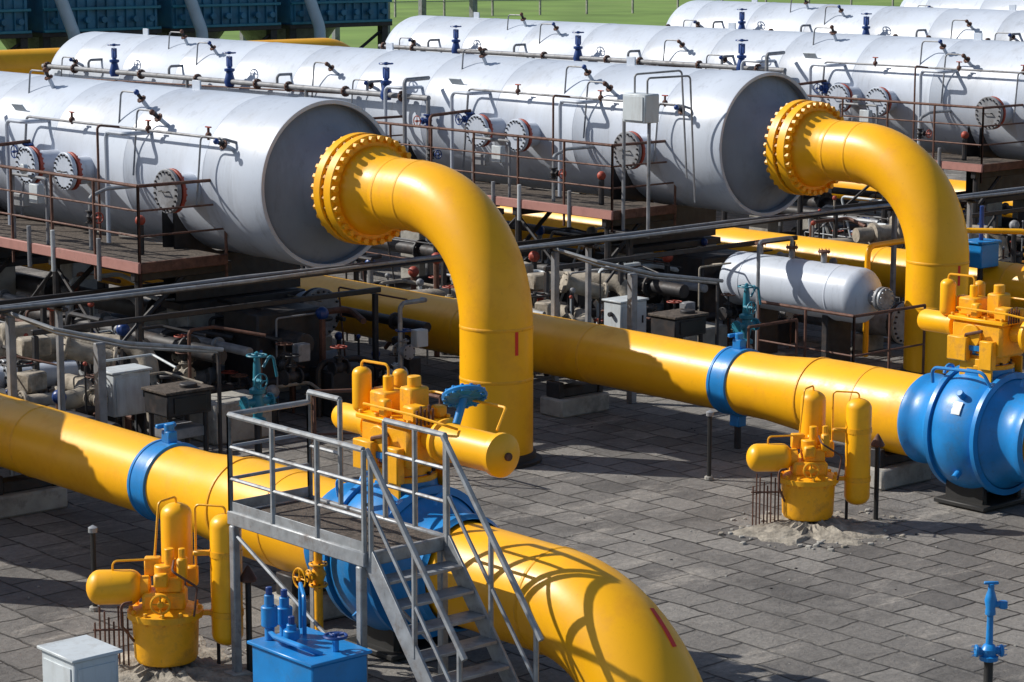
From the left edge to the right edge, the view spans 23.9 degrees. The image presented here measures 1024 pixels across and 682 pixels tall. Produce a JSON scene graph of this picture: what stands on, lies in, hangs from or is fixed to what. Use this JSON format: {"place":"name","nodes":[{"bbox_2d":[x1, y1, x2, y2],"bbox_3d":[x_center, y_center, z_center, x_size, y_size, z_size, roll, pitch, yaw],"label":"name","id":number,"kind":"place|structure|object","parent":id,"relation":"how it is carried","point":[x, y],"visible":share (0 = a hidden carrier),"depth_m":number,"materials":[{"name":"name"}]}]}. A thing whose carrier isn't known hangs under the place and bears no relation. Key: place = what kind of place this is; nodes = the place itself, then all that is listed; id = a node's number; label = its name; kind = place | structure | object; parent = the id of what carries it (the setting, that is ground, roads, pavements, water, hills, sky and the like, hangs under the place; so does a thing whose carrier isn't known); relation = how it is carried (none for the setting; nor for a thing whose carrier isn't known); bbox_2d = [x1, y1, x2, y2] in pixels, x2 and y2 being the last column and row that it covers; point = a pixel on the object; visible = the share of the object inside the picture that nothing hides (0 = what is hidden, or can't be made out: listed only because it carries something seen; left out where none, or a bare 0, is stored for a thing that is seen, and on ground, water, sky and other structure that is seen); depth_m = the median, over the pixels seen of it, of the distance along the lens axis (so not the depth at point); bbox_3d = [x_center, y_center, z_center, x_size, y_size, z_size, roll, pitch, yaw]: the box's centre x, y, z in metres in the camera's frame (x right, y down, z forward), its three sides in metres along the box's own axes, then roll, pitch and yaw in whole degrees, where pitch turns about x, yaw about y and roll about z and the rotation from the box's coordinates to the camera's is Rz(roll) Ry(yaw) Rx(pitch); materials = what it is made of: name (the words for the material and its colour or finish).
{"place":"outdoors","nodes":[
{"label":"outdoors","id":0,"kind":"place"},
{"bbox_2d":[0,0,902,49],"bbox_3d":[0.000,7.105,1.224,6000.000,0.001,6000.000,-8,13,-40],"label":"grass ground","id":1,"kind":"structure","parent":0,"point":[655,12],"depth_m":204.21,"materials":[{"name":"green plant"}]},
{"bbox_2d":[0,0,32,49],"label":"air cooler unit","id":2,"kind":"object","parent":1,"relation":"on","point":[13,19],"visible":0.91,"depth_m":83.28,"materials":[{"name":"teal paint"}]},
{"bbox_2d":[0,0,161,49],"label":"air cooler unit","id":3,"kind":"object","parent":1,"relation":"on","point":[56,23],"visible":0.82,"depth_m":85.34,"materials":[{"name":"teal paint"}]},
{"bbox_2d":[157,0,281,39],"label":"air cooler unit","id":4,"kind":"object","parent":1,"relation":"on","point":[213,19],"visible":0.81,"depth_m":88.80,"materials":[{"name":"teal paint"}]},
{"bbox_2d":[240,0,391,48],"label":"air cooler unit","id":5,"kind":"object","parent":1,"relation":"on","point":[300,19],"visible":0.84,"depth_m":92.44,"materials":[{"name":"teal paint"}]},
{"bbox_2d":[240,0,476,40],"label":"steel pipe rack","id":6,"kind":"object","parent":1,"relation":"on","point":[421,11],"visible":0.04,"depth_m":119.38,"materials":[{"name":"metal"}]},
{"bbox_2d":[394,0,893,16],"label":"perimeter fence","id":7,"kind":"object","parent":1,"relation":"on","point":[492,7],"visible":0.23,"depth_m":194.38,"materials":[{"name":"metal"}]},
{"bbox_2d":[0,169,1023,681],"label":"paved yard","id":8,"kind":"structure","parent":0,"point":[618,469],"depth_m":28.09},
{"bbox_2d":[0,359,78,388],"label":"flanged white pipe run","id":9,"kind":"object","parent":8,"relation":"on","point":[70,366],"visible":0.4,"depth_m":33.68,"materials":[{"name":"paint"}]},
{"bbox_2d":[37,635,122,681],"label":"white utility cabinet","id":10,"kind":"object","parent":8,"relation":"on","point":[85,658],"visible":1,"depth_m":21.46,"materials":[{"name":"metal"}]},
{"bbox_2d":[88,525,100,611],"bbox_3d":[-4.442,2.409,25.667,0.111,0.940,0.111,5,11,26],"label":"marker post","id":11,"kind":"object","parent":8,"relation":"on","point":[92,530],"visible":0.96,"depth_m":25.62,"materials":[{"name":"black metal"}]},
{"bbox_2d":[5,312,223,475],"bbox_3d":[-5.026,0.765,30.974,2.774,2.379,0.690,-3,10,-16],"label":"overhead cable support","id":12,"kind":"object","parent":8,"relation":"on","point":[100,380],"visible":0.68,"depth_m":30.67,"materials":[{"name":"metal"}]},
{"bbox_2d":[0,139,231,426],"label":"vessel access platform","id":13,"kind":"structure","parent":8,"relation":"on","point":[140,259],"depth_m":36.17,"materials":[{"name":"metal"}]},
{"bbox_2d":[106,363,151,434],"bbox_3d":[-5.242,1.019,32.606,0.675,1.325,0.450,-8,13,-40],"label":"white instrument cabinet","id":14,"kind":"object","parent":8,"relation":"on","point":[125,392],"visible":0.44,"depth_m":32.39,"materials":[{"name":"metal"}]},
{"bbox_2d":[86,496,243,667],"bbox_3d":[-3.375,2.486,23.539,1.432,1.851,0.862,-5,11,-26],"label":"yellow buried valve operator","id":15,"kind":"object","parent":8,"relation":"on","point":[165,615],"visible":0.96,"depth_m":23.42,"materials":[{"name":"paint"}]},
{"bbox_2d":[0,474,344,626],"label":"pipe support saddle","id":16,"kind":"object","parent":8,"relation":"on","point":[22,494],"visible":0.33,"depth_m":29.82,"materials":[{"name":"concrete"}]},
{"bbox_2d":[0,393,702,681],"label":"yellow gas pipeline","id":17,"kind":"object","parent":16,"relation":"on","point":[597,620],"visible":0.71,"depth_m":23.04,"materials":[{"name":"paint"}]},
{"bbox_2d":[127,422,198,522],"bbox_3d":[-3.890,1.738,27.531,0.960,1.630,0.350,-8,13,-40],"label":"blue insulating joint","id":18,"kind":"object","parent":17,"relation":"attached to","point":[146,456],"visible":0.5,"depth_m":27.27,"materials":[{"name":"paint"}]},
{"bbox_2d":[0,38,349,74],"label":"yellow header pipe","id":19,"kind":"object","parent":8,"relation":"on","point":[21,60],"visible":0.08,"depth_m":64.99,"materials":[{"name":"metal"}]},
{"bbox_2d":[141,380,214,451],"bbox_3d":[-4.416,1.164,32.016,0.760,1.240,0.620,-8,13,-40],"label":"dark control box","id":20,"kind":"object","parent":8,"relation":"on","point":[186,399],"visible":0.71,"depth_m":31.82,"materials":[{"name":"metal"}]},
{"bbox_2d":[118,636,252,681],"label":"sand mound","id":21,"kind":"object","parent":8,"relation":"on","point":[204,666],"visible":0.49,"depth_m":23.41,"materials":[{"name":"beige sand"}]},
{"bbox_2d":[240,565,256,671],"bbox_3d":[-2.564,2.704,23.542,0.180,1.080,0.180,-8,13,-40],"label":"marker post","id":22,"kind":"object","parent":21,"relation":"on","point":[248,577],"visible":1,"depth_m":23.50,"materials":[{"name":"black metal"}]},
{"bbox_2d":[0,67,385,391],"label":"horizontal gas vessel","id":23,"kind":"object","parent":8,"relation":"on","point":[257,191],"visible":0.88,"depth_m":36.49,"materials":[{"name":"paint"}]},
{"bbox_2d":[10,111,236,239],"bbox_3d":[-6.024,-2.506,37.062,0.727,1.860,5.781,-8,13,-40],"label":"vessel instrument line","id":24,"kind":"object","parent":23,"relation":"attached to","point":[147,128],"visible":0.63,"depth_m":36.87,"materials":[{"name":"grey metal"}]},
{"bbox_2d":[0,267,430,474],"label":"bore piping manifold","id":25,"kind":"object","parent":8,"relation":"on","point":[289,334],"visible":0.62,"depth_m":35.62,"materials":[{"name":"metal"}]},
{"bbox_2d":[41,44,432,288],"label":"vessel vent header","id":26,"kind":"object","parent":8,"relation":"on","point":[229,81],"visible":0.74,"depth_m":50.19},
{"bbox_2d":[238,351,277,457],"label":"teal valve column","id":27,"kind":"structure","parent":8,"relation":"on","point":[257,390],"depth_m":31.81,"materials":[{"name":"metal"}]},
{"bbox_2d":[222,287,339,385],"bbox_3d":[-3.859,-0.259,38.628,0.780,1.800,2.765,-8,13,-40],"label":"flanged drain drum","id":28,"kind":"object","parent":8,"relation":"on","point":[331,326],"visible":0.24,"depth_m":37.66,"materials":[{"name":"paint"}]},
{"bbox_2d":[247,582,371,681],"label":"blue dosing unit","id":29,"kind":"object","parent":8,"relation":"on","point":[291,652],"visible":1,"depth_m":21.54,"materials":[{"name":"paint"}]},
{"bbox_2d":[292,552,327,630],"bbox_3d":[-1.969,2.429,23.753,0.353,1.550,0.220,-8,13,-40],"label":"yellow vertical standpipe","id":30,"kind":"object","parent":8,"relation":"on","point":[314,578],"visible":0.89,"depth_m":23.73,"materials":[{"name":"metal"}]},
{"bbox_2d":[312,388,441,472],"bbox_3d":[-1.713,1.215,31.910,1.762,1.175,0.511,2,10,13],"label":"equipment guard rail","id":31,"kind":"object","parent":8,"relation":"on","point":[342,391],"visible":0.12,"depth_m":31.82,"materials":[{"name":"metal"}]},
{"bbox_2d":[224,389,543,681],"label":"steel access stair platform","id":32,"kind":"structure","parent":8,"relation":"on","point":[369,542],"depth_m":22.14,"materials":[{"name":"metal"}]},
{"bbox_2d":[304,451,498,661],"bbox_3d":[-1.075,2.077,24.326,1.600,2.150,1.960,-8,13,-40],"label":"blue ball valve","id":33,"kind":"object","parent":8,"relation":"on","point":[382,639],"visible":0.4,"depth_m":23.89,"materials":[{"name":"paint"},{"name":"dark steel"},{"name":"concrete"}]},
{"bbox_2d":[331,359,519,498],"bbox_3d":[-0.902,0.940,23.937,2.678,1.324,0.715,9,13,42],"label":"yellow valve actuator","id":34,"kind":"object","parent":33,"relation":"attached to","point":[400,395],"visible":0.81,"depth_m":23.77,"materials":[{"name":"paint"}]},
{"bbox_2d":[311,132,533,455],"bbox_3d":[-1.072,-0.356,33.655,1.600,4.880,3.626,-8,13,-40],"label":"yellow gooseneck pipe","id":35,"kind":"object","parent":8,"relation":"on","point":[370,189],"visible":0.98,"depth_m":32.56,"materials":[{"name":"metal"}]},
{"bbox_2d":[49,28,809,322],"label":"horizontal gas vessel","id":36,"kind":"object","parent":8,"relation":"on","point":[733,111],"visible":0.59,"depth_m":43.84,"materials":[{"name":"paint"}]},
{"bbox_2d":[455,84,689,174],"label":"vessel instrument line","id":37,"kind":"object","parent":36,"relation":"attached to","point":[465,119],"visible":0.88,"depth_m":43.77,"materials":[{"name":"grey metal"}]},
{"bbox_2d":[461,448,541,468],"bbox_3d":[-0.211,1.555,32.986,1.240,0.140,1.240,-8,13,-40],"label":"pipe base collar","id":38,"kind":"object","parent":8,"relation":"on","point":[533,458],"visible":0.25,"depth_m":32.64,"materials":[{"name":"black metal"}]},
{"bbox_2d":[0,186,1023,411],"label":"pipe and cable rack","id":39,"kind":"object","parent":8,"relation":"on","point":[57,304],"visible":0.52,"depth_m":34.98,"materials":[{"name":"metal"}]},
{"bbox_2d":[97,282,930,490],"bbox_3d":[-1.611,0.318,39.048,1.000,0.520,20.550,-8,13,-40],"label":"pipe support saddle","id":40,"kind":"object","parent":8,"relation":"on","point":[561,400],"visible":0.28,"depth_m":35.78,"materials":[{"name":"concrete"}]},
{"bbox_2d":[23,263,1023,460],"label":"yellow gas pipeline","id":41,"kind":"object","parent":40,"relation":"on","point":[767,387],"visible":0.6,"depth_m":34.16,"materials":[{"name":"paint"}]},
{"bbox_2d":[360,76,676,318],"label":"vessel access platform","id":42,"kind":"structure","parent":8,"relation":"on","point":[519,200],"depth_m":42.38,"materials":[{"name":"metal"}]},
{"bbox_2d":[28,411,1016,681],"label":"rubble","id":43,"kind":"object","parent":8,"relation":"on","point":[830,549],"visible":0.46,"depth_m":28.72,"materials":[{"name":"stone"}]},
{"bbox_2d":[301,221,836,379],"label":"bore piping manifold","id":44,"kind":"object","parent":8,"relation":"on","point":[704,260],"visible":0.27,"depth_m":41.61,"materials":[{"name":"metal"}]},
{"bbox_2d":[378,25,786,231],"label":"vessel vent header","id":45,"kind":"object","parent":8,"relation":"on","point":[579,56],"visible":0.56,"depth_m":56.91},
{"bbox_2d":[602,295,648,332],"bbox_3d":[1.793,-0.026,38.675,0.675,1.325,0.450,-8,13,-40],"label":"white instrument cabinet","id":46,"kind":"object","parent":8,"relation":"on","point":[615,311],"visible":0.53,"depth_m":38.46,"materials":[{"name":"metal"}]},
{"bbox_2d":[551,248,723,403],"bbox_3d":[2.009,-0.280,37.043,2.774,2.379,0.690,-3,10,-16],"label":"overhead cable support","id":47,"kind":"object","parent":8,"relation":"on","point":[632,280],"visible":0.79,"depth_m":36.75,"materials":[{"name":"metal"}]},
{"bbox_2d":[609,70,695,279],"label":"junction box stand","id":48,"kind":"object","parent":8,"relation":"on","point":[640,107],"visible":0.89,"depth_m":40.24,"materials":[{"name":"grey paint"}]},
{"bbox_2d":[648,308,708,342],"bbox_3d":[2.619,0.119,38.085,0.760,1.240,0.620,-8,13,-40],"label":"dark control box","id":49,"kind":"object","parent":8,"relation":"on","point":[680,323],"visible":0.64,"depth_m":37.83,"materials":[{"name":"metal"}]},
{"bbox_2d":[385,12,1023,249],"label":"horizontal gas vessel","id":50,"kind":"object","parent":8,"relation":"on","point":[806,56],"visible":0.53,"depth_m":51.16,"materials":[{"name":"paint"}]},
{"bbox_2d":[813,57,1023,138],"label":"vessel instrument line","id":51,"kind":"object","parent":50,"relation":"attached to","point":[823,88],"visible":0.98,"depth_m":49.50,"materials":[{"name":"grey metal"}]},
{"bbox_2d":[704,410,713,480],"bbox_3d":[2.594,1.364,31.736,0.111,0.940,0.111,5,11,26],"label":"marker post","id":52,"kind":"object","parent":8,"relation":"on","point":[709,476],"visible":1,"depth_m":31.72,"materials":[{"name":"black metal"}]},
{"bbox_2d":[706,332,758,448],"bbox_3d":[3.145,0.693,33.600,0.960,1.630,0.350,-8,13,-40],"label":"blue insulating joint","id":53,"kind":"object","parent":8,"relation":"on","point":[722,362],"visible":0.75,"depth_m":33.37,"materials":[{"name":"paint"}]},
{"bbox_2d":[731,283,761,347],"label":"teal valve column","id":54,"kind":"structure","parent":8,"relation":"on","point":[746,316],"depth_m":37.85,"materials":[{"name":"metal"}]},
{"bbox_2d":[500,183,1023,301],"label":"bore piping manifold","id":55,"kind":"object","parent":8,"relation":"on","point":[869,228],"visible":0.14,"depth_m":48.05,"materials":[{"name":"metal"}]},
{"bbox_2d":[719,236,893,361],"bbox_3d":[4.675,-0.598,39.481,1.287,2.180,3.455,-8,13,-40],"label":"horizontal tank","id":56,"kind":"object","parent":8,"relation":"on","point":[791,279],"visible":0.91,"depth_m":39.18,"materials":[{"name":"metal"}]},
{"bbox_2d":[746,385,871,525],"bbox_3d":[3.601,1.502,29.256,1.432,1.851,0.862,-5,11,-26],"label":"yellow buried valve operator","id":57,"kind":"object","parent":8,"relation":"on","point":[808,480],"visible":0.95,"depth_m":29.14,"materials":[{"name":"paint"}]},
{"bbox_2d":[732,512,889,545],"bbox_3d":[3.662,2.199,29.246,2.005,0.170,1.852,-9,13,-43],"label":"sand mound","id":58,"kind":"object","parent":8,"relation":"on","point":[838,528],"visible":0.82,"depth_m":28.92,"materials":[{"name":"beige sand"}]},
{"bbox_2d":[747,300,925,374],"bbox_3d":[5.099,0.139,37.864,2.748,1.275,1.684,1,10,8],"label":"equipment guard rail","id":59,"kind":"object","parent":8,"relation":"on","point":[854,317],"visible":0.67,"depth_m":37.91,"materials":[{"name":"metal"}]},
{"bbox_2d":[666,8,1022,170],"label":"vessel vent header","id":60,"kind":"object","parent":8,"relation":"on","point":[865,27],"visible":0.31,"depth_m":63.78},
{"bbox_2d":[666,0,1023,41],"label":"horizontal gas vessel","id":61,"kind":"object","parent":8,"relation":"on","point":[991,24],"visible":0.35,"depth_m":64.77,"materials":[{"name":"paint"}]},
{"bbox_2d":[796,302,904,350],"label":"flanged pipe end","id":62,"kind":"object","parent":8,"relation":"on","point":[878,327],"visible":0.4,"depth_m":41.08,"materials":[{"name":"grey paint"}]},
{"bbox_2d":[763,100,969,373],"bbox_3d":[5.963,-1.431,39.719,1.600,4.880,3.626,-8,13,-40],"label":"yellow gooseneck pipe","id":63,"kind":"object","parent":8,"relation":"on","point":[813,148],"visible":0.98,"depth_m":38.72,"materials":[{"name":"metal"}]},
{"bbox_2d":[722,51,1023,235],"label":"vessel access platform","id":64,"kind":"structure","parent":8,"relation":"on","point":[978,167],"depth_m":48.15,"materials":[{"name":"metal"}]},
{"bbox_2d":[871,434,884,519],"bbox_3d":[4.471,1.659,29.611,0.180,1.080,0.180,-8,13,-40],"label":"marker post","id":65,"kind":"object","parent":8,"relation":"on","point":[877,442],"visible":0.98,"depth_m":29.58,"materials":[{"name":"black metal"}]},
{"bbox_2d":[831,179,1012,217],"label":"yellow gas pipeline","id":66,"kind":"object","parent":8,"relation":"on","point":[958,185],"visible":0.01,"depth_m":57.32,"materials":[{"name":"paint"}]},
{"bbox_2d":[899,366,945,374],"bbox_3d":[6.824,0.510,39.056,1.240,0.140,1.240,-8,13,-40],"label":"pipe base collar","id":67,"kind":"object","parent":8,"relation":"on","point":[902,369],"visible":0.12,"depth_m":38.81,"materials":[{"name":"black metal"}]},
{"bbox_2d":[897,345,1023,511],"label":"blue ball valve","id":68,"kind":"object","parent":8,"relation":"on","point":[962,435],"visible":0.89,"depth_m":29.93,"materials":[{"name":"paint"}]},
{"bbox_2d":[917,273,1023,382],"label":"yellow valve actuator","id":69,"kind":"object","parent":68,"relation":"attached to","point":[991,325],"visible":0.98,"depth_m":30.04,"materials":[{"name":"paint"}]},
{"bbox_2d":[900,0,1023,9],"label":"horizontal gas vessel","id":70,"kind":"object","parent":8,"relation":"on","point":[987,4],"visible":0.07,"depth_m":74.56,"materials":[{"name":"paint"}]},
{"bbox_2d":[968,206,1001,280],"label":"blue instrument case","id":71,"kind":"object","parent":8,"relation":"on","point":[983,252],"visible":0.59,"depth_m":41.88,"materials":[{"name":"paint"}]},
{"bbox_2d":[972,581,1007,681],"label":"blue vent valve post","id":72,"kind":"object","parent":8,"relation":"on","point":[987,651],"visible":1,"depth_m":23.04,"materials":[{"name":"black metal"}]},
{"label":"pipe support saddle","id":73,"kind":"object","parent":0,"visible":0},
{"bbox_2d":[498,206,1023,307],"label":"yellow gas pipeline","id":74,"kind":"object","parent":73,"relation":"on","point":[1009,276],"visible":0.15,"depth_m":44.69,"materials":[{"name":"paint"}]},
{"bbox_2d":[862,228,1023,356],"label":"yellow impulse pipe","id":75,"kind":"object","parent":74,"relation":"attached to","point":[867,265],"visible":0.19,"depth_m":40.33,"materials":[{"name":"metal"}]}
]}

